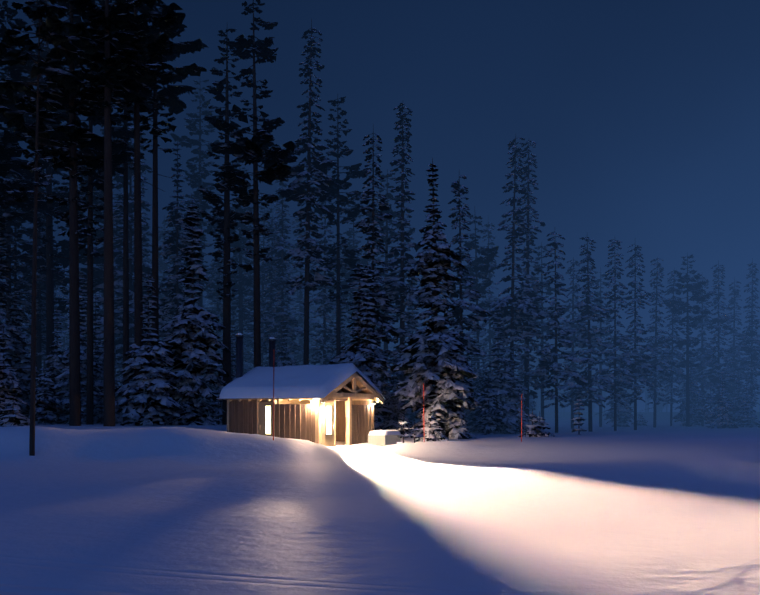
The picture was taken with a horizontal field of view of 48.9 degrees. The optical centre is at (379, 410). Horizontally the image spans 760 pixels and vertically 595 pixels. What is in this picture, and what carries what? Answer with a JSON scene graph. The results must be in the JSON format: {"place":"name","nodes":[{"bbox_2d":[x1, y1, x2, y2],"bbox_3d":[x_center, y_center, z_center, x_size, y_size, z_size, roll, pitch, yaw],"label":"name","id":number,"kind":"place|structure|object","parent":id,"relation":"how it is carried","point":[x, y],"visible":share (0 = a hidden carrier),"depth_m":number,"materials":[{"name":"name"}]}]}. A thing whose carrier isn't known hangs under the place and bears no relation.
{"place":"outdoors","nodes":[
{"label":"outdoors","id":0,"kind":"place"},
{"bbox_2d":[0,412,759,594],"bbox_3d":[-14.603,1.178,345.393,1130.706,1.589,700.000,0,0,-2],"label":"ground","id":1,"kind":"structure","parent":0,"point":[663,507],"depth_m":15.32,"materials":[{"name":"white snow"}]},
{"bbox_2d":[0,325,29,424],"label":"conifer tree","id":2,"kind":"object","parent":1,"relation":"on","point":[9,384],"visible":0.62,"depth_m":42.93,"materials":[{"name":"green plant"}]},
{"bbox_2d":[0,397,29,426],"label":"tree","id":3,"kind":"object","parent":1,"relation":"on","point":[7,422],"visible":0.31,"depth_m":36.08,"materials":[{"name":"green plant"}]},
{"bbox_2d":[0,229,36,401],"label":"conifer tree","id":4,"kind":"object","parent":1,"relation":"on","point":[15,335],"visible":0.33,"depth_m":52.11,"materials":[{"name":"green plant"}]},
{"bbox_2d":[0,157,40,354],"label":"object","id":5,"kind":"object","parent":1,"relation":"on","point":[24,317],"visible":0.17,"depth_m":66.42,"materials":[{"name":"green plant"}]},
{"bbox_2d":[0,26,41,324],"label":"tree","id":6,"kind":"object","parent":1,"relation":"on","point":[17,222],"visible":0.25,"depth_m":64.62,"materials":[{"name":"green plant"}]},
{"bbox_2d":[0,291,41,417],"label":"conifer tree","id":7,"kind":"object","parent":1,"relation":"on","point":[25,361],"visible":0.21,"depth_m":52.62,"materials":[{"name":"green plant"}]},
{"bbox_2d":[0,0,48,307],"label":"tree","id":8,"kind":"object","parent":1,"relation":"on","point":[11,149],"visible":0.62,"depth_m":51.20,"materials":[{"name":"green plant"}]},
{"bbox_2d":[11,156,59,420],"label":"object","id":9,"kind":"object","parent":1,"relation":"on","point":[26,271],"visible":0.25,"depth_m":69.74,"materials":[{"name":"green plant"}]},
{"bbox_2d":[13,109,66,359],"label":"tree","id":10,"kind":"object","parent":1,"relation":"on","point":[41,275],"visible":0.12,"depth_m":70.49,"materials":[{"name":"green plant"}]},
{"bbox_2d":[29,369,61,424],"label":"conifer tree","id":11,"kind":"object","parent":1,"relation":"on","point":[46,409],"visible":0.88,"depth_m":46.01,"materials":[{"name":"green plant"}]},
{"bbox_2d":[0,0,94,455],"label":"tree","id":12,"kind":"object","parent":1,"relation":"on","point":[68,50],"visible":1,"depth_m":28.34,"materials":[{"name":"green plant"}]},
{"bbox_2d":[9,0,88,392],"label":"tree","id":13,"kind":"object","parent":1,"relation":"on","point":[27,176],"visible":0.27,"depth_m":56.78,"materials":[{"name":"green plant"}]},
{"bbox_2d":[41,279,68,355],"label":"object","id":14,"kind":"object","parent":1,"relation":"on","point":[63,319],"visible":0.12,"depth_m":90.17,"materials":[{"name":"green plant"}]},
{"bbox_2d":[35,313,82,423],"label":"conifer tree","id":15,"kind":"object","parent":1,"relation":"on","point":[58,358],"visible":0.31,"depth_m":50.72,"materials":[{"name":"green plant"}]},
{"bbox_2d":[54,265,68,376],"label":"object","id":16,"kind":"object","parent":1,"relation":"on","point":[63,337],"visible":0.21,"depth_m":120.49,"materials":[{"name":"green plant"}]},
{"bbox_2d":[14,0,119,425],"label":"tree","id":17,"kind":"object","parent":1,"relation":"on","point":[74,104],"visible":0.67,"depth_m":42.98,"materials":[{"name":"green plant"}]},
{"bbox_2d":[18,145,122,314],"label":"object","id":18,"kind":"object","parent":1,"relation":"on","point":[41,262],"visible":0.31,"depth_m":63.78,"materials":[{"name":"green plant"}]},
{"bbox_2d":[51,290,102,423],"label":"tree","id":19,"kind":"object","parent":1,"relation":"on","point":[97,385],"visible":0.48,"depth_m":50.17,"materials":[{"name":"green plant"}]},
{"bbox_2d":[58,270,102,415],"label":"conifer tree","id":20,"kind":"object","parent":1,"relation":"on","point":[66,351],"visible":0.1,"depth_m":57.51,"materials":[{"name":"green plant"}]},
{"bbox_2d":[40,0,142,424],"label":"tree","id":21,"kind":"object","parent":1,"relation":"on","point":[98,182],"visible":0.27,"depth_m":47.99,"materials":[{"name":"green plant"}]},
{"bbox_2d":[82,290,118,415],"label":"conifer tree","id":22,"kind":"object","parent":1,"relation":"on","point":[97,354],"visible":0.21,"depth_m":54.99,"materials":[{"name":"green plant"}]},
{"bbox_2d":[94,353,122,423],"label":"conifer tree","id":23,"kind":"object","parent":1,"relation":"on","point":[98,418],"visible":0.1,"depth_m":53.30,"materials":[{"name":"green plant"}]},
{"bbox_2d":[85,223,132,384],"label":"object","id":24,"kind":"object","parent":1,"relation":"on","point":[101,312],"visible":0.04,"depth_m":79.53,"materials":[{"name":"green plant"}]},
{"bbox_2d":[63,0,161,425],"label":"tree","id":25,"kind":"object","parent":1,"relation":"on","point":[130,73],"visible":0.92,"depth_m":40.99,"materials":[{"name":"green plant"}]},
{"bbox_2d":[86,106,144,348],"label":"tree","id":26,"kind":"object","parent":1,"relation":"on","point":[98,193],"visible":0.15,"depth_m":68.51,"materials":[{"name":"green plant"}]},
{"bbox_2d":[79,126,173,381],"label":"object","id":27,"kind":"object","parent":1,"relation":"on","point":[118,309],"visible":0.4,"depth_m":65.25,"materials":[{"name":"green plant"}]},
{"bbox_2d":[88,0,179,424],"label":"tree","id":28,"kind":"object","parent":1,"relation":"on","point":[126,138],"visible":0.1,"depth_m":49.03,"materials":[{"name":"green plant"}]},
{"bbox_2d":[114,158,159,348],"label":"tree","id":29,"kind":"object","parent":1,"relation":"on","point":[147,233],"visible":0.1,"depth_m":74.18,"materials":[{"name":"green plant"}]},
{"bbox_2d":[102,0,180,425],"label":"tree","id":30,"kind":"object","parent":1,"relation":"on","point":[159,49],"visible":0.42,"depth_m":44.05,"materials":[{"name":"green plant"}]},
{"bbox_2d":[115,268,185,425],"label":"tree","id":31,"kind":"object","parent":1,"relation":"on","point":[152,381],"visible":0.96,"depth_m":43.79,"materials":[{"name":"green plant"}]},
{"bbox_2d":[99,0,208,415],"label":"tree","id":32,"kind":"object","parent":1,"relation":"on","point":[167,96],"visible":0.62,"depth_m":46.16,"materials":[{"name":"green plant"}]},
{"bbox_2d":[145,215,181,341],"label":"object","id":33,"kind":"object","parent":1,"relation":"on","point":[163,265],"visible":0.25,"depth_m":95.32,"materials":[{"name":"green plant"}]},
{"bbox_2d":[145,136,204,400],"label":"tree","id":34,"kind":"object","parent":1,"relation":"on","point":[176,219],"visible":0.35,"depth_m":57.14,"materials":[{"name":"green plant"}]},
{"bbox_2d":[160,222,194,321],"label":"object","id":35,"kind":"object","parent":1,"relation":"on","point":[181,287],"visible":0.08,"depth_m":69.95,"materials":[{"name":"green plant"}]},
{"bbox_2d":[174,193,205,346],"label":"tree","id":36,"kind":"object","parent":1,"relation":"on","point":[186,265],"visible":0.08,"depth_m":63.19,"materials":[{"name":"green plant"}]},
{"bbox_2d":[156,199,229,424],"bbox_3d":[-10.386,-5.015,46.417,4.251,13.422,4.241,0,0,-6],"label":"tree","id":37,"kind":"object","parent":1,"relation":"on","point":[192,364],"visible":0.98,"depth_m":45.95,"materials":[{"name":"green plant"}]},
{"bbox_2d":[170,80,230,329],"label":"tree","id":38,"kind":"object","parent":1,"relation":"on","point":[194,179],"visible":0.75,"depth_m":68.97,"materials":[{"name":"green plant"}]},
{"bbox_2d":[181,340,219,421],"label":"conifer tree","id":39,"kind":"object","parent":1,"relation":"on","point":[205,400],"visible":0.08,"depth_m":56.93,"materials":[{"name":"green plant"}]},
{"bbox_2d":[210,387,224,424],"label":"conifer tree","id":40,"kind":"object","parent":1,"relation":"on","point":[218,409],"visible":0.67,"depth_m":49.26,"materials":[{"name":"green plant"}]},
{"bbox_2d":[203,263,232,339],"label":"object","id":41,"kind":"object","parent":1,"relation":"on","point":[207,291],"visible":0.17,"depth_m":83.83,"materials":[{"name":"green plant"}]},
{"bbox_2d":[203,226,234,418],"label":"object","id":42,"kind":"object","parent":1,"relation":"on","point":[213,288],"visible":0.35,"depth_m":72.98,"materials":[{"name":"green plant"}]},
{"bbox_2d":[209,326,243,423],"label":"conifer tree","id":43,"kind":"object","parent":1,"relation":"on","point":[233,365],"visible":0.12,"depth_m":54.81,"materials":[{"name":"green plant"}]},
{"bbox_2d":[198,29,261,424],"bbox_3d":[-8.945,-10.738,49.629,3.634,24.384,3.634,0,0,-12],"label":"tree","id":44,"kind":"object","parent":1,"relation":"on","point":[226,224],"visible":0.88,"depth_m":49.24,"materials":[{"name":"green plant"}]},
{"bbox_2d":[214,161,262,374],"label":"tree","id":45,"kind":"object","parent":1,"relation":"on","point":[241,289],"visible":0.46,"depth_m":71.15,"materials":[{"name":"green plant"}]},
{"bbox_2d":[231,242,253,377],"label":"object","id":46,"kind":"object","parent":1,"relation":"on","point":[247,357],"visible":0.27,"depth_m":75.09,"materials":[{"name":"green plant"}]},
{"bbox_2d":[209,0,297,367],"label":"tree","id":47,"kind":"object","parent":1,"relation":"on","point":[255,150],"visible":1,"depth_m":48.21,"materials":[{"name":"green plant"}]},
{"bbox_2d":[236,205,280,366],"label":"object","id":48,"kind":"object","parent":1,"relation":"on","point":[262,283],"visible":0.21,"depth_m":74.90,"materials":[{"name":"green plant"}]},
{"bbox_2d":[243,235,277,370],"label":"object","id":49,"kind":"object","parent":1,"relation":"on","point":[251,364],"visible":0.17,"depth_m":102.59,"materials":[{"name":"green plant"}]},
{"bbox_2d":[249,215,293,366],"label":"tree","id":50,"kind":"object","parent":1,"relation":"on","point":[265,308],"visible":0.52,"depth_m":67.45,"materials":[{"name":"green plant"}]},
{"bbox_2d":[260,178,303,365],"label":"tree","id":51,"kind":"object","parent":1,"relation":"on","point":[274,332],"visible":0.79,"depth_m":65.10,"materials":[{"name":"green plant"}]},
{"bbox_2d":[264,202,299,343],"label":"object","id":52,"kind":"object","parent":1,"relation":"on","point":[298,291],"visible":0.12,"depth_m":85.63,"materials":[{"name":"green plant"}]},
{"bbox_2d":[275,317,295,366],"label":"conifer tree","id":53,"kind":"object","parent":1,"relation":"on","point":[283,361],"visible":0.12,"depth_m":56.92,"materials":[{"name":"green plant"}]},
{"bbox_2d":[218,333,383,446],"bbox_3d":[-3.598,-0.928,38.823,5.804,5.360,5.191,0,0,30],"label":"cabin","id":54,"kind":"object","parent":1,"relation":"on","point":[343,411],"visible":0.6,"depth_m":37.36,"materials":[{"name":"brown wood"}]},
{"bbox_2d":[216,363,384,398],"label":"roof snow","id":55,"kind":"structure","parent":54,"relation":"on","point":[310,381],"depth_m":37.15,"materials":[{"name":"white snow"}]},
{"bbox_2d":[266,216,335,364],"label":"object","id":56,"kind":"object","parent":1,"relation":"on","point":[298,356],"visible":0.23,"depth_m":81.54,"materials":[{"name":"green plant"}]},
{"bbox_2d":[277,18,338,364],"bbox_3d":[-4.558,-11.288,52.482,3.539,26.388,3.417,0,0,-33],"label":"tree","id":57,"kind":"object","parent":1,"relation":"on","point":[295,191],"visible":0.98,"depth_m":52.31,"materials":[{"name":"green plant"}]},
{"bbox_2d":[302,173,341,364],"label":"tree","id":58,"kind":"object","parent":1,"relation":"on","point":[328,305],"visible":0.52,"depth_m":63.52,"materials":[{"name":"green plant"}]},
{"bbox_2d":[313,241,355,345],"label":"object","id":59,"kind":"object","parent":1,"relation":"on","point":[327,290],"visible":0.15,"depth_m":99.35,"materials":[{"name":"green plant"}]},
{"bbox_2d":[329,292,347,363],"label":"conifer tree","id":60,"kind":"object","parent":1,"relation":"on","point":[343,338],"visible":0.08,"depth_m":58.99,"materials":[{"name":"green plant"}]},
{"bbox_2d":[322,236,357,351],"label":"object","id":61,"kind":"object","parent":1,"relation":"on","point":[333,316],"visible":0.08,"depth_m":89.47,"materials":[{"name":"green plant"}]},
{"bbox_2d":[310,96,371,363],"bbox_3d":[-2.866,-9.212,54.912,4.164,23.073,4.152,0,0,-27],"label":"tree","id":62,"kind":"object","parent":1,"relation":"on","point":[351,260],"visible":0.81,"depth_m":54.56,"materials":[{"name":"green plant"}]},
{"bbox_2d":[326,197,384,347],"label":"tree","id":63,"kind":"object","parent":1,"relation":"on","point":[362,260],"visible":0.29,"depth_m":69.42,"materials":[{"name":"green plant"}]},
{"bbox_2d":[328,264,387,414],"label":"tree","id":64,"kind":"object","parent":1,"relation":"on","point":[341,357],"visible":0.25,"depth_m":48.42,"materials":[{"name":"green plant"}]},
{"bbox_2d":[349,261,394,429],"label":"tree","id":65,"kind":"object","parent":1,"relation":"on","point":[377,368],"visible":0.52,"depth_m":47.61,"materials":[{"name":"green plant"}]},
{"bbox_2d":[344,133,400,421],"bbox_3d":[-0.232,-7.358,49.770,3.478,19.327,3.483,0,0,-33],"label":"tree","id":66,"kind":"object","parent":1,"relation":"on","point":[382,300],"visible":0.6,"depth_m":49.62,"materials":[{"name":"green plant"}]},
{"bbox_2d":[350,235,398,351],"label":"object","id":67,"kind":"object","parent":1,"relation":"on","point":[378,258],"visible":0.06,"depth_m":74.03,"materials":[{"name":"green plant"}]},
{"bbox_2d":[368,435,400,445],"bbox_3d":[0.217,1.595,38.917,0.900,0.900,1.500,0,0,30],"label":"box","id":68,"kind":"object","parent":1,"relation":"on","point":[381,440],"visible":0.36,"depth_m":38.32,"materials":[{"name":"grey concrete"}]},
{"bbox_2d":[366,169,414,429],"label":"tree","id":69,"kind":"object","parent":1,"relation":"on","point":[386,228],"visible":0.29,"depth_m":61.56,"materials":[{"name":"green plant"}]},
{"bbox_2d":[375,349,411,434],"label":"conifer tree","id":70,"kind":"object","parent":1,"relation":"on","point":[392,422],"visible":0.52,"depth_m":50.66,"materials":[{"name":"green plant"}]},
{"bbox_2d":[378,103,426,433],"bbox_3d":[1.562,-8.955,53.818,3.490,22.168,3.913,0,0,0],"label":"tree","id":71,"kind":"object","parent":1,"relation":"on","point":[394,287],"visible":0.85,"depth_m":53.78,"materials":[{"name":"green plant"}]},
{"bbox_2d":[387,279,432,430],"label":"conifer tree","id":72,"kind":"object","parent":1,"relation":"on","point":[410,412],"visible":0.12,"depth_m":59.44,"materials":[{"name":"green plant"}]},
{"bbox_2d":[415,409,448,441],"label":"sapling","id":73,"kind":"object","parent":1,"relation":"on","point":[429,433],"visible":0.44,"depth_m":40.59,"materials":[{"name":"green plant"}]},
{"bbox_2d":[390,158,482,438],"bbox_3d":[2.937,-5.710,44.730,5.007,15.623,4.506,0,0,-7],"label":"tree","id":74,"kind":"object","parent":1,"relation":"on","point":[438,364],"visible":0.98,"depth_m":44.18,"materials":[{"name":"green plant"}]},
{"bbox_2d":[440,375,476,438],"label":"conifer tree","id":75,"kind":"object","parent":1,"relation":"on","point":[458,421],"visible":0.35,"depth_m":44.63,"materials":[{"name":"green plant"}]},
{"bbox_2d":[439,175,491,425],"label":"tree","id":76,"kind":"object","parent":1,"relation":"on","point":[458,326],"visible":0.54,"depth_m":51.64,"materials":[{"name":"green plant"}]},
{"bbox_2d":[464,355,478,431],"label":"conifer tree","id":77,"kind":"object","parent":1,"relation":"on","point":[467,411],"visible":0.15,"depth_m":58.47,"materials":[{"name":"green plant"}]},
{"bbox_2d":[464,330,484,417],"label":"conifer tree","id":78,"kind":"object","parent":1,"relation":"on","point":[475,370],"visible":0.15,"depth_m":59.89,"materials":[{"name":"green plant"}]},
{"bbox_2d":[465,348,487,432],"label":"conifer tree","id":79,"kind":"object","parent":1,"relation":"on","point":[471,422],"visible":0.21,"depth_m":56.63,"materials":[{"name":"green plant"}]},
{"bbox_2d":[456,215,500,372],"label":"tree","id":80,"kind":"object","parent":1,"relation":"on","point":[485,268],"visible":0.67,"depth_m":61.78,"materials":[{"name":"green plant"}]},
{"bbox_2d":[466,222,508,388],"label":"tree","id":81,"kind":"object","parent":1,"relation":"on","point":[484,342],"visible":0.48,"depth_m":69.95,"materials":[{"name":"green plant"}]},
{"bbox_2d":[477,372,502,434],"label":"conifer tree","id":82,"kind":"object","parent":1,"relation":"on","point":[492,416],"visible":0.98,"depth_m":51.78,"materials":[{"name":"green plant"}]},
{"bbox_2d":[472,313,528,433],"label":"tree","id":83,"kind":"object","parent":1,"relation":"on","point":[502,392],"visible":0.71,"depth_m":53.77,"materials":[{"name":"green plant"}]},
{"bbox_2d":[498,354,531,433],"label":"tree","id":84,"kind":"object","parent":1,"relation":"on","point":[512,401],"visible":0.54,"depth_m":53.84,"materials":[{"name":"green plant"}]},
{"bbox_2d":[488,137,545,396],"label":"tree","id":85,"kind":"object","parent":1,"relation":"on","point":[510,329],"visible":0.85,"depth_m":55.97,"materials":[{"name":"green plant"}]},
{"bbox_2d":[516,386,538,424],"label":"tree","id":86,"kind":"object","parent":1,"relation":"on","point":[532,403],"visible":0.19,"depth_m":73.99,"materials":[{"name":"green plant"}]},
{"bbox_2d":[504,140,559,431],"bbox_3d":[10.128,-8.391,58.068,3.720,21.031,3.828,0,0,-26],"label":"tree","id":87,"kind":"object","parent":1,"relation":"on","point":[525,359],"visible":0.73,"depth_m":57.89,"materials":[{"name":"green plant"}]},
{"bbox_2d":[518,408,548,436],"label":"sapling","id":88,"kind":"object","parent":1,"relation":"on","point":[530,431],"visible":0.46,"depth_m":46.79,"materials":[{"name":"green plant"}]},
{"bbox_2d":[514,242,570,429],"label":"tree","id":89,"kind":"object","parent":1,"relation":"on","point":[542,323],"visible":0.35,"depth_m":66.07,"materials":[{"name":"green plant"}]},
{"bbox_2d":[530,411,554,436],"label":"sapling","id":90,"kind":"object","parent":1,"relation":"on","point":[545,426],"visible":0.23,"depth_m":47.83,"materials":[{"name":"green plant"}]},
{"bbox_2d":[524,232,589,432],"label":"tree","id":91,"kind":"object","parent":1,"relation":"on","point":[550,356],"visible":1,"depth_m":55.97,"materials":[{"name":"green plant"}]},
{"bbox_2d":[554,347,570,416],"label":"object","id":92,"kind":"object","parent":1,"relation":"on","point":[563,403],"visible":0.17,"depth_m":203.84,"materials":[{"name":"green plant"}]},
{"bbox_2d":[558,257,587,428],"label":"tree","id":93,"kind":"object","parent":1,"relation":"on","point":[572,336],"visible":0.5,"depth_m":68.15,"materials":[{"name":"green plant"}]},
{"bbox_2d":[571,399,586,434],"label":"tree","id":94,"kind":"object","parent":1,"relation":"on","point":[579,424],"visible":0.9,"depth_m":52.06,"materials":[{"name":"green plant"}]},
{"bbox_2d":[566,237,614,431],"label":"tree","id":95,"kind":"object","parent":1,"relation":"on","point":[587,308],"visible":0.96,"depth_m":60.10,"materials":[{"name":"green plant"}]},
{"bbox_2d":[576,271,618,426],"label":"tree","id":96,"kind":"object","parent":1,"relation":"on","point":[603,336],"visible":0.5,"depth_m":75.28,"materials":[{"name":"green plant"}]},
{"bbox_2d":[593,239,635,430],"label":"tree","id":97,"kind":"object","parent":1,"relation":"on","point":[623,377],"visible":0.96,"depth_m":62.17,"materials":[{"name":"green plant"}]},
{"bbox_2d":[603,366,633,426],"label":"tree","id":98,"kind":"object","parent":1,"relation":"on","point":[624,414],"visible":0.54,"depth_m":75.12,"materials":[{"name":"green plant"}]},
{"bbox_2d":[613,244,663,429],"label":"tree","id":99,"kind":"object","parent":1,"relation":"on","point":[640,368],"visible":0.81,"depth_m":64.17,"materials":[{"name":"green plant"}]},
{"bbox_2d":[636,257,678,427],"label":"tree","id":100,"kind":"object","parent":1,"relation":"on","point":[662,362],"visible":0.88,"depth_m":72.25,"materials":[{"name":"green plant"}]},
{"bbox_2d":[649,271,693,425],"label":"tree","id":101,"kind":"object","parent":1,"relation":"on","point":[678,372],"visible":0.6,"depth_m":78.44,"materials":[{"name":"green plant"}]},
{"bbox_2d":[663,254,716,426],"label":"tree","id":102,"kind":"object","parent":1,"relation":"on","point":[695,289],"visible":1,"depth_m":74.49,"materials":[{"name":"green plant"}]},
{"bbox_2d":[681,276,726,425],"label":"tree","id":103,"kind":"object","parent":1,"relation":"on","point":[701,359],"visible":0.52,"depth_m":82.54,"materials":[{"name":"green plant"}]},
{"bbox_2d":[696,260,740,405],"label":"tree","id":104,"kind":"object","parent":1,"relation":"on","point":[713,361],"visible":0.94,"depth_m":78.70,"materials":[{"name":"green plant"}]},
{"bbox_2d":[707,373,738,428],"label":"tree","id":105,"kind":"object","parent":1,"relation":"on","point":[726,418],"visible":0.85,"depth_m":68.98,"materials":[{"name":"green plant"}]},
{"bbox_2d":[716,277,756,411],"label":"tree","id":106,"kind":"object","parent":1,"relation":"on","point":[734,354],"visible":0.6,"depth_m":86.82,"materials":[{"name":"green plant"}]},
{"bbox_2d":[730,258,759,412],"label":"tree","id":107,"kind":"object","parent":1,"relation":"on","point":[751,349],"visible":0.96,"depth_m":80.86,"materials":[{"name":"green plant"}]},
{"bbox_2d":[0,0,759,411],"label":"sky","id":108,"kind":"structure","parent":0,"point":[642,117],"materials":[{"name":"blue"}]},
{"bbox_2d":[369,430,400,434],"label":"snow cap","id":109,"kind":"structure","parent":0,"point":[385,432],"depth_m":38.41,"materials":[{"name":"white snow"}]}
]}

